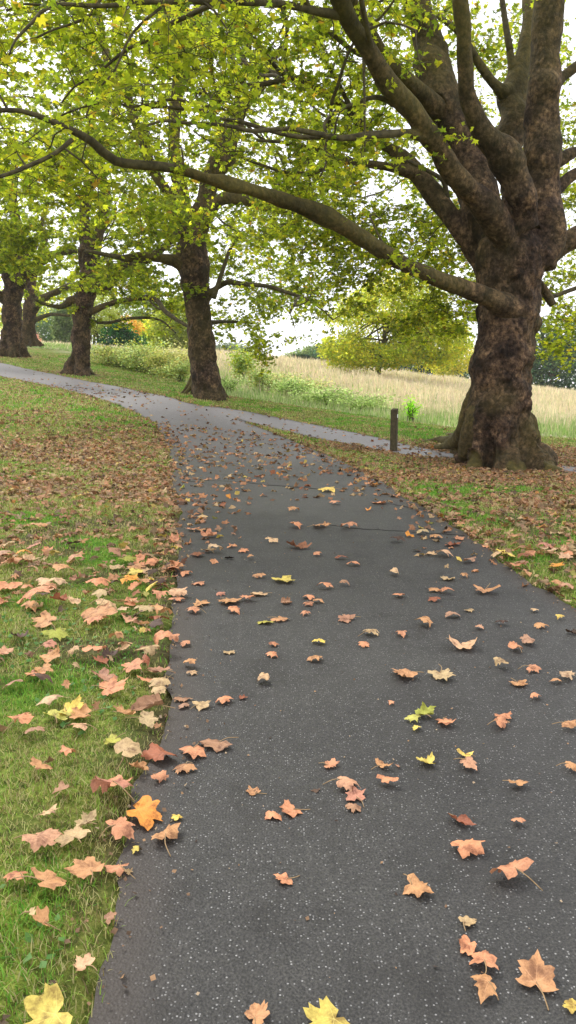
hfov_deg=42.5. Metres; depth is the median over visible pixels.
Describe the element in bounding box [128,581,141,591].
fallen leaf
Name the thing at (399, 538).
fallen leaf
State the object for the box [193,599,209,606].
fallen leaf
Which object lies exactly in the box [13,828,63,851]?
fallen leaf
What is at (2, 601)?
fallen leaf
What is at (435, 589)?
fallen leaf
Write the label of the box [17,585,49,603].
fallen leaf
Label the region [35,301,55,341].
background tree
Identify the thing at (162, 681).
fallen leaf
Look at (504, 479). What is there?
leaf litter
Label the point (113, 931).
leaf crumbs
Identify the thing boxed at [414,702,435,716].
fallen leaf
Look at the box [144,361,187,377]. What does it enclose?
bramble bush
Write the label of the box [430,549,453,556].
fallen leaf
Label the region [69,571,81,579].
fallen leaf
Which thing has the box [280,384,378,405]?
bramble bush
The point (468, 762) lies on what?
fallen leaf
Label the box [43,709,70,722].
fallen leaf
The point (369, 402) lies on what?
bramble bush
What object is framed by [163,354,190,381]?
bramble bush
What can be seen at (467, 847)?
fallen leaf
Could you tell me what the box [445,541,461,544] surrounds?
fallen leaf
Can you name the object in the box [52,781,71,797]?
fallen leaf
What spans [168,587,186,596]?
fallen leaf
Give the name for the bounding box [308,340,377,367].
background tree
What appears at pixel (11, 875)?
fallen leaf
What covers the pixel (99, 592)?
fallen leaf
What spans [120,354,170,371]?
bramble bush
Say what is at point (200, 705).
fallen leaf
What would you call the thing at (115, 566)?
fallen leaf
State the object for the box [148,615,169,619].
fallen leaf
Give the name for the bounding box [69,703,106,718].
fallen leaf
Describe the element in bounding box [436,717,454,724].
fallen leaf
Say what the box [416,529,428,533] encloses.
fallen leaf
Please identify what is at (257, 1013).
fallen leaf
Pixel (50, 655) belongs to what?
fallen leaf
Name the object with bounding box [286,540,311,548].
fallen leaf
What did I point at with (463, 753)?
fallen leaf
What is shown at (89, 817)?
fallen leaf
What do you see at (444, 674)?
fallen leaf
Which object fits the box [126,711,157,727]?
fallen leaf
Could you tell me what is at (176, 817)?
fallen leaf
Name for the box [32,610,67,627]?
fallen leaf
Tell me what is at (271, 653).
fallen leaf
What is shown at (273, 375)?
bramble bush
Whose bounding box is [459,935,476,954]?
fallen leaf
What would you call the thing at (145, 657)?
fallen leaf
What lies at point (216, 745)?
fallen leaf
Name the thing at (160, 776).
fallen leaf
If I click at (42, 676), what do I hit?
fallen leaf
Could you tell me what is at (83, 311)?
plane tree
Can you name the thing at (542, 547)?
fallen leaf
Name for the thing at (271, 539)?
fallen leaf
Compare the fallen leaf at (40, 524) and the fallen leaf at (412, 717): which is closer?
the fallen leaf at (412, 717)
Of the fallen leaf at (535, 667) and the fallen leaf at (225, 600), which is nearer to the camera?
the fallen leaf at (535, 667)
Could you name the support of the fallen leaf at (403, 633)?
on the path at (230, 941)
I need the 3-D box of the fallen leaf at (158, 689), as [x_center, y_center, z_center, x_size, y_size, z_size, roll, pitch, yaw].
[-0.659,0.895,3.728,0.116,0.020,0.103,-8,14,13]
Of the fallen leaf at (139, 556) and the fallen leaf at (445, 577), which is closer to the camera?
the fallen leaf at (445, 577)
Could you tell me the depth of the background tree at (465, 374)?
114.95 m
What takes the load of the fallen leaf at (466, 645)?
on the path at (230, 941)
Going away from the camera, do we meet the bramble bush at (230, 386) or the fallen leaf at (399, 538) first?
the fallen leaf at (399, 538)
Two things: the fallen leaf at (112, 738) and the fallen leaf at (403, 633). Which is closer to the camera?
the fallen leaf at (112, 738)
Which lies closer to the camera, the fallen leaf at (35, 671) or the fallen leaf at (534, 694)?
the fallen leaf at (534, 694)
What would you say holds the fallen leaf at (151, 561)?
on the ground at (94, 923)
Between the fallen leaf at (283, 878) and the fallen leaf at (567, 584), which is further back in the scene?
the fallen leaf at (567, 584)
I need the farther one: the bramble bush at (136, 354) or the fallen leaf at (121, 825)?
the bramble bush at (136, 354)
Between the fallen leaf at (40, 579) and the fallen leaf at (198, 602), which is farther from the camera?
the fallen leaf at (40, 579)
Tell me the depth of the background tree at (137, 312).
105.13 m
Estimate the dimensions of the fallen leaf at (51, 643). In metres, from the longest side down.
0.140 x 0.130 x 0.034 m
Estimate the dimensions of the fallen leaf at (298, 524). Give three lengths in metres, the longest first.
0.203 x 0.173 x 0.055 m
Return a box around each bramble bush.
[90,336,134,364]
[97,352,134,366]
[107,338,169,369]
[114,335,174,357]
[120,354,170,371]
[139,344,188,374]
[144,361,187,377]
[149,338,188,363]
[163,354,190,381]
[220,374,248,391]
[238,365,288,392]
[247,367,309,383]
[260,371,325,396]
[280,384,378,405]
[292,376,339,389]
[311,390,409,410]
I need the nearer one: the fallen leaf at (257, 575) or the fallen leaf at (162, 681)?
the fallen leaf at (162, 681)
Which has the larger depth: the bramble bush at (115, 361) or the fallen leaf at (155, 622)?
the bramble bush at (115, 361)
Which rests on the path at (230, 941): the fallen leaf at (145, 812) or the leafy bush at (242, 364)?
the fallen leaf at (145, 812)
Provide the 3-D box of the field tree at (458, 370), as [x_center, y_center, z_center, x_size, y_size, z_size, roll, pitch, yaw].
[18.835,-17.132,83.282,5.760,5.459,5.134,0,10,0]
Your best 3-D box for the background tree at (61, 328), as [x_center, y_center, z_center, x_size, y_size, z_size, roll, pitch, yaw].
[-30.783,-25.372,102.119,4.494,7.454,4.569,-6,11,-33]
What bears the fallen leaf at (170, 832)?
on the path at (230, 941)
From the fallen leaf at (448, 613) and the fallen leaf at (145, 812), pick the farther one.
the fallen leaf at (448, 613)
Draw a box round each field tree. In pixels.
[315,271,475,374]
[431,342,473,376]
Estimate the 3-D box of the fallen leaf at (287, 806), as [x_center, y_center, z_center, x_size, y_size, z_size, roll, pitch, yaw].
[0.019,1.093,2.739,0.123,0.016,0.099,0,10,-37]
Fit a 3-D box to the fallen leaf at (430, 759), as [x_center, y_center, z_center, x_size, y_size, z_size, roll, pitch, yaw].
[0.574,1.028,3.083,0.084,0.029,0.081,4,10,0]
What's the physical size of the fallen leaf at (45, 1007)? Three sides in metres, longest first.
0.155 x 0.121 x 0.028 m
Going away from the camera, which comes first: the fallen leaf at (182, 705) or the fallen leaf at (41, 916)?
the fallen leaf at (41, 916)
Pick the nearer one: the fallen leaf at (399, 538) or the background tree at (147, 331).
the fallen leaf at (399, 538)
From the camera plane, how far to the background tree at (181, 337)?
84.04 m
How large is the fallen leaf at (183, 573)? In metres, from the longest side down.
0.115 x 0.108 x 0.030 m
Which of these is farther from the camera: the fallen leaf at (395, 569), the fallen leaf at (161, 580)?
the fallen leaf at (395, 569)
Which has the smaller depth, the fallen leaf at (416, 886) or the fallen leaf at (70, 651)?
the fallen leaf at (416, 886)
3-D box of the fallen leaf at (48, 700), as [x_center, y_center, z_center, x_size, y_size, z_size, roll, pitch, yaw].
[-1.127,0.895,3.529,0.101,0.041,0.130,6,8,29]
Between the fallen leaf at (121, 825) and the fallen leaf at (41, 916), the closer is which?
the fallen leaf at (41, 916)
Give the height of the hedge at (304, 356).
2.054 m
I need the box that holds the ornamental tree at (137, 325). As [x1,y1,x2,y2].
[117,315,145,334]
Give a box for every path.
[0,363,575,1023]
[227,408,575,471]
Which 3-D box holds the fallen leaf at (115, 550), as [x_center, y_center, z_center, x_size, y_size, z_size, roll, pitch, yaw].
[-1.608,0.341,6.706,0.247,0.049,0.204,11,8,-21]
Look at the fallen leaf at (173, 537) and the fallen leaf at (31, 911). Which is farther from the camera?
the fallen leaf at (173, 537)
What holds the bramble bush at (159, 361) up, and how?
on the ground at (94, 923)
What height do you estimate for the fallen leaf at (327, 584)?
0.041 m
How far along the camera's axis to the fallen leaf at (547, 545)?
6.92 m
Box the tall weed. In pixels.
[402,391,423,421]
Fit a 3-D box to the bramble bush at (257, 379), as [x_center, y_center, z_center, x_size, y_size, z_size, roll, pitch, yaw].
[-1.106,-6.482,36.175,2.207,1.450,2.241,-6,11,-32]
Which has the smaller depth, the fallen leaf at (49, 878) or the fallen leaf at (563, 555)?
the fallen leaf at (49, 878)
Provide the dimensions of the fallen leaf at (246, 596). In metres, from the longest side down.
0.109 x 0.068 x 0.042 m
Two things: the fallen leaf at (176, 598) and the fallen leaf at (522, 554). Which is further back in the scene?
the fallen leaf at (522, 554)
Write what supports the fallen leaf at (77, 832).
on the ground at (94, 923)
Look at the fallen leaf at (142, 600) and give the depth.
5.16 m
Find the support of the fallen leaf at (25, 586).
on the ground at (94, 923)
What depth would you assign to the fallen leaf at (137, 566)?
6.06 m
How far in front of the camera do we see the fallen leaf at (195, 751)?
3.14 m
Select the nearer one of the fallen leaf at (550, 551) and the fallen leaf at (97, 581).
the fallen leaf at (97, 581)
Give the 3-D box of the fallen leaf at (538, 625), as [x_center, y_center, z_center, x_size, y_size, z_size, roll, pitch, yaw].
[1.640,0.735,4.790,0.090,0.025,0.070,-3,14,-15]
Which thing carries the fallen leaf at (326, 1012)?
on the path at (230, 941)
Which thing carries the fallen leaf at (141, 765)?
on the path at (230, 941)
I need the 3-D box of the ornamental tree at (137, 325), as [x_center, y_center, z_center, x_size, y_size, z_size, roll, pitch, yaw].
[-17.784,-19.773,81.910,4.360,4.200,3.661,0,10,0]
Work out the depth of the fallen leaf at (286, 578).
5.98 m
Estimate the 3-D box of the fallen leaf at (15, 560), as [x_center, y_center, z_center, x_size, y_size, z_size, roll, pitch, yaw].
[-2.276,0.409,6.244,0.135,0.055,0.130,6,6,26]
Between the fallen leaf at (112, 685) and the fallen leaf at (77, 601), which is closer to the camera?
the fallen leaf at (112, 685)
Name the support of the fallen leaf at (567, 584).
on the ground at (94, 923)
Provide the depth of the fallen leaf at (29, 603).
5.00 m
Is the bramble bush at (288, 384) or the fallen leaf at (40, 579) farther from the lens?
the bramble bush at (288, 384)
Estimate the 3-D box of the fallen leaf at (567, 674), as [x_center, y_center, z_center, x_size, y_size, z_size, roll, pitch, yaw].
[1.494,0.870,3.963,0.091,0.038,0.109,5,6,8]
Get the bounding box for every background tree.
[0,274,52,331]
[0,274,129,336]
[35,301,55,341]
[48,301,72,342]
[102,280,175,323]
[133,313,172,347]
[146,294,187,349]
[216,340,250,352]
[282,341,330,359]
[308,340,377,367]
[383,351,442,374]
[449,362,537,378]
[531,320,575,389]
[532,318,575,388]
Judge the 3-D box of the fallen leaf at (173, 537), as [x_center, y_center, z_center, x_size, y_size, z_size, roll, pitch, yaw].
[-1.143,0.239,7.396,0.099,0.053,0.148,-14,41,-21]
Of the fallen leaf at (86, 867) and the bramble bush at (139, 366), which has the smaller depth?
the fallen leaf at (86, 867)
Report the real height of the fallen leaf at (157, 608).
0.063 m
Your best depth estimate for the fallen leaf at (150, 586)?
5.53 m
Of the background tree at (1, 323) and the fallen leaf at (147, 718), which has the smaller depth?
the fallen leaf at (147, 718)
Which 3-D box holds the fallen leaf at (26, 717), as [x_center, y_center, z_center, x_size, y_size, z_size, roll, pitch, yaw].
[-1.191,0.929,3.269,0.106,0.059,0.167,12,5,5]
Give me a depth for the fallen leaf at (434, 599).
5.38 m
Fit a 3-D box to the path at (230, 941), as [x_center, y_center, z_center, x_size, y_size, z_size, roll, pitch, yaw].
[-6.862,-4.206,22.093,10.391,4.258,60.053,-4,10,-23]
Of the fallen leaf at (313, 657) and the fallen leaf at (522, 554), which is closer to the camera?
the fallen leaf at (313, 657)
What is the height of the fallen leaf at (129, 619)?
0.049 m
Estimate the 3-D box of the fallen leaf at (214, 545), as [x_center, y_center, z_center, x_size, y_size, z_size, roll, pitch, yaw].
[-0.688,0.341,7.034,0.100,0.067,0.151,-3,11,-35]
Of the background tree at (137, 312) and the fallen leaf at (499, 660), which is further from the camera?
the background tree at (137, 312)
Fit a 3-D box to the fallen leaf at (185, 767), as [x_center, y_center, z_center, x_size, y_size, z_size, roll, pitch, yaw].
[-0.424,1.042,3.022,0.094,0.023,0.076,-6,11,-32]
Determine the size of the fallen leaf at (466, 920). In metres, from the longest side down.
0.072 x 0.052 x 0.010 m
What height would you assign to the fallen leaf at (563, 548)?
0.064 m
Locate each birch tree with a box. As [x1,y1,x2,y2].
[70,295,117,344]
[92,296,122,338]
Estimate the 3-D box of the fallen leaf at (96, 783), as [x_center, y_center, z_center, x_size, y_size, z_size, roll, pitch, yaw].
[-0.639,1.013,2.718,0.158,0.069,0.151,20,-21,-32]
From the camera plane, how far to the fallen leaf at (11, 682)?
3.71 m
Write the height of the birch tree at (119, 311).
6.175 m
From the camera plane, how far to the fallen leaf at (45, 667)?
3.95 m
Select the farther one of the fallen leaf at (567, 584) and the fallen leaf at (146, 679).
the fallen leaf at (567, 584)
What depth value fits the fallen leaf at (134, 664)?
4.00 m
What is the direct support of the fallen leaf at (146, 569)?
on the ground at (94, 923)
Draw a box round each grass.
[27,340,575,437]
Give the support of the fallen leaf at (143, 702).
on the ground at (94, 923)
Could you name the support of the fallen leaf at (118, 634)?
on the ground at (94, 923)
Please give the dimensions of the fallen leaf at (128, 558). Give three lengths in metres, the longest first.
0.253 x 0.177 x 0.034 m
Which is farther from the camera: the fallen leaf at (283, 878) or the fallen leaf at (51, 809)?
the fallen leaf at (51, 809)
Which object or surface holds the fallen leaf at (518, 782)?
on the path at (230, 941)
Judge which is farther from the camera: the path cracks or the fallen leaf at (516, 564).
the path cracks
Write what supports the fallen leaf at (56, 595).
on the ground at (94, 923)
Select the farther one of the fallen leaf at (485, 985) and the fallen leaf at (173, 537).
the fallen leaf at (173, 537)
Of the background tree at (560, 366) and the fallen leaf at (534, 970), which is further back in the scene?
the background tree at (560, 366)
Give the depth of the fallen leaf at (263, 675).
3.92 m
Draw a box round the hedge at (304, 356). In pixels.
[291,353,324,360]
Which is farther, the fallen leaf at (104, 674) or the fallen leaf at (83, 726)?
the fallen leaf at (104, 674)
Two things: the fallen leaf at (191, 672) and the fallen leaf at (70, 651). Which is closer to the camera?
the fallen leaf at (191, 672)
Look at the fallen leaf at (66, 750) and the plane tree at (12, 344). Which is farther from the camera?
the plane tree at (12, 344)
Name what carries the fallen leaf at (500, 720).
on the path at (230, 941)
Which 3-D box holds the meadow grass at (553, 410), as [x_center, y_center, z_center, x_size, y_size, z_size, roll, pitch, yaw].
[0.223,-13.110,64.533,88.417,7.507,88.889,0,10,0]
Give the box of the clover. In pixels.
[0,560,162,967]
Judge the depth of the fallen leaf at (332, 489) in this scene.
11.04 m
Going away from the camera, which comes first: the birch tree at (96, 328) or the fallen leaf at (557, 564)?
the fallen leaf at (557, 564)
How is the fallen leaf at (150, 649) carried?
on the ground at (94, 923)
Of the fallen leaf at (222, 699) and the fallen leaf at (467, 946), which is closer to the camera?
the fallen leaf at (467, 946)
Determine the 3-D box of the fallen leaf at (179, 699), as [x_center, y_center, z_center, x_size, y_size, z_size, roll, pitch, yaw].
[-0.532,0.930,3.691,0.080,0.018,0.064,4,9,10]
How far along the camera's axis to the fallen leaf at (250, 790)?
2.86 m
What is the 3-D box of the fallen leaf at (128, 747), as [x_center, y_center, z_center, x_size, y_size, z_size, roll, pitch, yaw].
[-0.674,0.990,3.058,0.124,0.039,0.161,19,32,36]
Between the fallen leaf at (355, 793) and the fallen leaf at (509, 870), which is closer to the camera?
the fallen leaf at (509, 870)
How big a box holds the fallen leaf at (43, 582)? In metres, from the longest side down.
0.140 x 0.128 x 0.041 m
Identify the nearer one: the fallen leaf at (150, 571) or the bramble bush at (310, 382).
the fallen leaf at (150, 571)
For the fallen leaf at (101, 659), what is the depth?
4.05 m
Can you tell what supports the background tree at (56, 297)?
on the ground at (94, 923)
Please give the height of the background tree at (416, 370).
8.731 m
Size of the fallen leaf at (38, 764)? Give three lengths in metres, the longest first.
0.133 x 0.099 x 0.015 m
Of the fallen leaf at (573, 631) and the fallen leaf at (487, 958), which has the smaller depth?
the fallen leaf at (487, 958)
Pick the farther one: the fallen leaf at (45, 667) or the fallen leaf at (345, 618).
the fallen leaf at (345, 618)
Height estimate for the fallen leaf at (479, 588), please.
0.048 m
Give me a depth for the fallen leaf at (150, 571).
5.96 m
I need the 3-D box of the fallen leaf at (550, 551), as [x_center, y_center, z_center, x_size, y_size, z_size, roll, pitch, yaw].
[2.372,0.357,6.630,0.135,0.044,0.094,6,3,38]
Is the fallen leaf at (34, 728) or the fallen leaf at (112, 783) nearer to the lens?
the fallen leaf at (112, 783)
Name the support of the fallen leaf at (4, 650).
on the ground at (94, 923)
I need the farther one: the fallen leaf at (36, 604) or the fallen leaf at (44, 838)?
the fallen leaf at (36, 604)
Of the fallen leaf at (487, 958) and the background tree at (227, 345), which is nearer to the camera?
the fallen leaf at (487, 958)
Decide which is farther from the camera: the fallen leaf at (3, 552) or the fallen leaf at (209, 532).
the fallen leaf at (209, 532)
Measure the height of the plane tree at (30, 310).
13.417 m
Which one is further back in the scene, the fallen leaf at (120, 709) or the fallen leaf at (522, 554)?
the fallen leaf at (522, 554)
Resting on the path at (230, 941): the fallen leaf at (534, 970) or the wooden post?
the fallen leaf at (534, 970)
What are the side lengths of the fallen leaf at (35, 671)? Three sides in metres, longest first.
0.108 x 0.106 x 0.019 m
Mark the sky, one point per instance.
(285, 325)
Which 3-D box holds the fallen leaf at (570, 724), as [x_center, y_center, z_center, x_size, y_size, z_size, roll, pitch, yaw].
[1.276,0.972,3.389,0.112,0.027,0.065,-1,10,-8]
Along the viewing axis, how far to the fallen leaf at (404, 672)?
3.99 m
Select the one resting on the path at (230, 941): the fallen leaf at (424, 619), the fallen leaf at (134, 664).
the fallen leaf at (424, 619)
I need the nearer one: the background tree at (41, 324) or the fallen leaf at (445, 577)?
the fallen leaf at (445, 577)
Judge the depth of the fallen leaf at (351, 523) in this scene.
8.16 m
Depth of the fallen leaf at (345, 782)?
2.88 m
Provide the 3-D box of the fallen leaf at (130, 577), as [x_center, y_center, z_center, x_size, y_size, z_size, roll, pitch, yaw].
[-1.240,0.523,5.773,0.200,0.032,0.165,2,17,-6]
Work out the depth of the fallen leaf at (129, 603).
5.19 m
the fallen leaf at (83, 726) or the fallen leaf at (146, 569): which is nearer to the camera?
the fallen leaf at (83, 726)
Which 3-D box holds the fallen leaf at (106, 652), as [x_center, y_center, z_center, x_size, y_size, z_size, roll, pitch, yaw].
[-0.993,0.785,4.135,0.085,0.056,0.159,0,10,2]
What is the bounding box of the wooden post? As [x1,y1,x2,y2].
[390,408,397,450]
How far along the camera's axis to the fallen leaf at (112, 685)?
3.68 m
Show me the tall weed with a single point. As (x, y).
(411, 411)
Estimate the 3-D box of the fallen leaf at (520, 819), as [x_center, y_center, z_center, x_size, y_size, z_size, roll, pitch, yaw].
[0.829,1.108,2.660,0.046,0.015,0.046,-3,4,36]
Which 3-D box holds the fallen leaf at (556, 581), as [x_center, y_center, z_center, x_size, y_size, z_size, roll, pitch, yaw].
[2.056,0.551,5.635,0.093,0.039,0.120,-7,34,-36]
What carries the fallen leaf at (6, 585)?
on the ground at (94, 923)
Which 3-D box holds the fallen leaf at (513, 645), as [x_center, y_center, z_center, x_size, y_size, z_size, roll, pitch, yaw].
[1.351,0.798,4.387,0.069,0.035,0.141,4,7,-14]
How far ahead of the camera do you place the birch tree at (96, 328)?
77.44 m
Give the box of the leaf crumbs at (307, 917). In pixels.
[149,461,568,1000]
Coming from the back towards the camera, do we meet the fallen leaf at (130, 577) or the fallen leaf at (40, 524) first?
the fallen leaf at (40, 524)
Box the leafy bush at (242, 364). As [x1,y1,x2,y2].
[223,341,260,379]
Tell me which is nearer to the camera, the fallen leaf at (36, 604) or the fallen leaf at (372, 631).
the fallen leaf at (372, 631)
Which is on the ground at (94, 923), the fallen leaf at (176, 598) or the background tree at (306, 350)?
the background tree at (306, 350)
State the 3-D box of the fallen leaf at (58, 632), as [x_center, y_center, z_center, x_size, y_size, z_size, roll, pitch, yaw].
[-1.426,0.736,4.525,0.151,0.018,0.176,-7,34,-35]
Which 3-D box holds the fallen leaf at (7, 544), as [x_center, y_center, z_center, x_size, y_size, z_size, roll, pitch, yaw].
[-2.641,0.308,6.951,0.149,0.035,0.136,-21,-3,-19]
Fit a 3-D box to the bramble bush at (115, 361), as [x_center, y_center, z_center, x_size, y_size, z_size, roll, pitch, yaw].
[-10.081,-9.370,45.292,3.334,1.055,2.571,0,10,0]
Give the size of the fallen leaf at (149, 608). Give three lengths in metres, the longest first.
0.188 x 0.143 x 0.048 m
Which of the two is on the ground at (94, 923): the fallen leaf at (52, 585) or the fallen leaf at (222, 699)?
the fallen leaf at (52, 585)
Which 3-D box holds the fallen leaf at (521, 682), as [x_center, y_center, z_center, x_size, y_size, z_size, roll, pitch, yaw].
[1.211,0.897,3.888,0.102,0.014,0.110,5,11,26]
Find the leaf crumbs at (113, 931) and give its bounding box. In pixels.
[25,451,575,1005]
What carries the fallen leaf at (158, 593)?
on the ground at (94, 923)
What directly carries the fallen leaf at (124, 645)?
on the ground at (94, 923)
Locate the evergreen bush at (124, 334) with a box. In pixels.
[94,318,148,346]
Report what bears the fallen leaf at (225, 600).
on the path at (230, 941)
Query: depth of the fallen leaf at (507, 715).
3.51 m
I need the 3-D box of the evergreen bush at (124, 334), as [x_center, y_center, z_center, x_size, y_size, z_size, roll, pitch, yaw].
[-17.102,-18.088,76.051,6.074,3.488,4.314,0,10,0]
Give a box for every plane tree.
[0,0,459,400]
[0,0,575,471]
[0,7,236,375]
[0,26,179,357]
[0,182,154,346]
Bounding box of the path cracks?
[191,481,455,534]
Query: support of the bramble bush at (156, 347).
on the ground at (94, 923)
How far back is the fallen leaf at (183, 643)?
4.46 m
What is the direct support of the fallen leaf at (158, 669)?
on the ground at (94, 923)
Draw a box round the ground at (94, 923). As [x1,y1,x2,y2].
[0,347,575,1023]
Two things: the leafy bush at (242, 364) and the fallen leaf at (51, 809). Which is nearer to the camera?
the fallen leaf at (51, 809)
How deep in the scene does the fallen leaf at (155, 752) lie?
3.10 m
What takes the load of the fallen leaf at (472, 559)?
on the path at (230, 941)
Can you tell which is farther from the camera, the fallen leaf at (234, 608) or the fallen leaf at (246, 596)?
the fallen leaf at (246, 596)
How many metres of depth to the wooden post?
17.63 m
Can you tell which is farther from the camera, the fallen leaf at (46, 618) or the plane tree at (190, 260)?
the plane tree at (190, 260)
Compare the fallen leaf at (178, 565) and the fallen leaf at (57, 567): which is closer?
the fallen leaf at (57, 567)
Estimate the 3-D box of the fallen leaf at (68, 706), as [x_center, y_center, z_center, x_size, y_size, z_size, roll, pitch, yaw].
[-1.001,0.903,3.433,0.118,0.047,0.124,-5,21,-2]
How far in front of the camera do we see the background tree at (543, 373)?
101.01 m
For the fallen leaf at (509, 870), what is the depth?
2.35 m
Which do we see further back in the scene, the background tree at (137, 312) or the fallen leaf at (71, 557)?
the background tree at (137, 312)
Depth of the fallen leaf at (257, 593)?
5.56 m
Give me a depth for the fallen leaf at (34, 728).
3.22 m
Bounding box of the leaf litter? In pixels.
[0,353,575,1023]
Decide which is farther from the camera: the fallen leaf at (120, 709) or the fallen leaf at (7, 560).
the fallen leaf at (7, 560)
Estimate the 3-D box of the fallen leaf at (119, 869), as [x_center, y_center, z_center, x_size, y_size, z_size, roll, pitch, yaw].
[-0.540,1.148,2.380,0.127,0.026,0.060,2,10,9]
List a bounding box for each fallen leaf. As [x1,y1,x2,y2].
[0,541,13,547]
[0,550,10,554]
[0,557,15,565]
[0,581,22,589]
[0,597,12,603]
[0,645,14,655]
[3,679,24,687]
[3,712,33,733]
[3,870,26,882]
[8,557,28,563]
[11,629,27,636]
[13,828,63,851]
[13,867,65,889]
[17,553,42,560]
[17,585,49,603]
[19,907,35,915]
[20,584,33,587]
[21,600,40,612]
[23,726,44,733]
[23,983,72,1023]
[25,670,44,675]
[27,673,52,683]
[28,522,54,529]
[29,601,42,607]
[30,757,52,769]
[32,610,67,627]
[32,646,59,662]
[32,906,61,930]
[33,662,52,672]
[34,577,52,582]
[34,804,56,817]
[35,639,56,650]
[37,578,52,585]
[37,694,66,704]
[41,624,69,640]
[42,582,56,588]
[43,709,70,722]
[49,577,66,584]
[50,592,67,600]
[52,564,75,574]
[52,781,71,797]
[55,826,90,846]
[58,695,83,713]
[58,745,75,755]
[64,856,104,883]
[67,553,83,563]
[67,594,80,605]
[67,645,92,656]
[67,723,96,730]
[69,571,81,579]
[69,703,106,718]
[73,809,96,828]
[73,953,97,970]
[81,598,117,624]
[82,645,106,651]
[84,616,107,624]
[85,577,109,585]
[90,598,116,608]
[90,774,132,786]
[90,775,134,800]
[91,589,110,598]
[91,667,117,681]
[91,675,126,695]
[92,655,108,666]
[99,816,134,839]
[102,645,119,661]
[103,863,135,878]
[104,732,125,744]
[104,911,116,923]
[105,564,122,568]
[107,547,122,555]
[109,631,122,638]
[113,705,135,714]
[114,737,141,768]
[115,642,129,650]
[117,574,138,583]
[117,606,129,609]
[118,555,136,560]
[121,658,144,672]
[122,614,137,624]
[123,563,144,571]
[124,597,136,605]
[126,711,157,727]
[126,795,161,830]
[127,568,143,574]
[127,598,145,602]
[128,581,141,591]
[129,760,148,769]
[130,693,173,710]
[131,846,138,852]
[133,605,153,611]
[134,644,158,655]
[136,553,145,561]
[137,675,151,681]
[140,742,176,761]
[141,568,151,574]
[142,654,149,666]
[143,666,172,671]
[145,558,157,565]
[145,569,168,575]
[145,618,162,627]
[146,581,157,591]
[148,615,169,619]
[149,578,165,584]
[149,676,172,686]
[150,686,166,693]
[151,603,172,616]
[151,770,168,782]
[151,823,179,856]
[152,590,167,599]
[153,630,172,649]
[165,634,179,641]
[166,560,183,569]
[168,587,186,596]
[168,597,184,600]
[169,532,178,541]
[171,814,183,819]
[173,761,196,773]
[174,697,188,701]
[178,703,188,708]
[180,640,189,646]
[180,743,205,758]
[181,571,192,576]
[183,658,195,663]
[186,670,196,674]
[187,606,205,612]
[190,700,210,710]
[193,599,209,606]
[198,737,237,751]
[201,528,216,536]
[208,543,222,549]
[215,696,232,703]
[219,598,241,602]
[227,606,239,614]
[241,595,254,598]
[244,999,269,1023]
[246,785,266,794]
[250,592,268,594]
[252,573,265,577]
[257,672,269,681]
[265,537,277,541]
[265,810,281,820]
[266,651,277,657]
[268,616,290,620]
[272,575,293,581]
[274,872,299,884]
[280,799,309,816]
[281,597,291,603]
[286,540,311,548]
[290,522,301,528]
[303,594,314,599]
[303,996,349,1023]
[307,522,330,526]
[307,655,322,660]
[317,582,333,587]
[318,486,344,492]
[320,758,339,767]
[323,776,359,791]
[338,614,358,622]
[340,521,357,527]
[345,786,365,806]
[345,803,360,812]
[358,641,368,646]
[359,629,378,635]
[371,758,392,769]
[376,774,398,782]
[383,567,398,574]
[389,536,404,540]
[391,668,423,676]
[396,630,406,637]
[403,873,433,897]
[405,714,420,721]
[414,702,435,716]
[415,616,432,627]
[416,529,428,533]
[416,752,434,763]
[427,664,453,680]
[428,597,440,601]
[429,587,440,591]
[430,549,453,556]
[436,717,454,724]
[441,576,454,579]
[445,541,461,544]
[445,611,459,616]
[447,635,476,648]
[448,813,475,824]
[450,838,484,858]
[455,756,476,769]
[456,748,475,756]
[458,915,475,930]
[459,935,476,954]
[463,556,475,561]
[469,950,498,973]
[471,974,498,1003]
[474,583,500,592]
[487,713,506,727]
[490,857,542,890]
[493,657,508,665]
[494,711,512,718]
[503,779,527,785]
[504,561,525,566]
[508,641,522,651]
[509,678,527,685]
[511,817,525,822]
[515,949,558,1010]
[517,553,531,557]
[518,664,540,672]
[520,634,534,642]
[524,550,535,555]
[530,692,541,697]
[534,622,548,627]
[536,544,548,548]
[538,542,553,547]
[544,550,558,554]
[550,562,563,566]
[551,579,566,588]
[553,720,575,727]
[556,544,566,550]
[558,582,573,588]
[559,551,572,561]
[559,671,574,679]
[563,998,575,1013]
[565,629,575,633]
[565,761,575,770]
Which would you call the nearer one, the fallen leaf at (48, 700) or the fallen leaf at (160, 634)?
the fallen leaf at (48, 700)
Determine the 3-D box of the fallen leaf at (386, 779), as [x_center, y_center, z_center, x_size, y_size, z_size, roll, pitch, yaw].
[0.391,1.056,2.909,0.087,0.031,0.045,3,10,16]
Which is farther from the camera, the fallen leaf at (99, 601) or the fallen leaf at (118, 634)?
the fallen leaf at (99, 601)
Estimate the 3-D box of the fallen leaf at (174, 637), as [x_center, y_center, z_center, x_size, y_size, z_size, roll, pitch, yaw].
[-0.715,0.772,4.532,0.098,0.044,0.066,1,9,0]
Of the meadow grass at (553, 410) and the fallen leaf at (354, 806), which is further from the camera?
the meadow grass at (553, 410)
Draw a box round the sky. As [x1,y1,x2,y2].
[0,0,575,386]
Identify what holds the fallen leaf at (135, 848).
on the path at (230, 941)
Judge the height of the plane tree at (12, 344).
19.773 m
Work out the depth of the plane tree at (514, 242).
13.32 m
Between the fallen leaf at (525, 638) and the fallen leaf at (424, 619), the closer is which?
the fallen leaf at (525, 638)
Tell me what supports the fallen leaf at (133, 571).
on the ground at (94, 923)

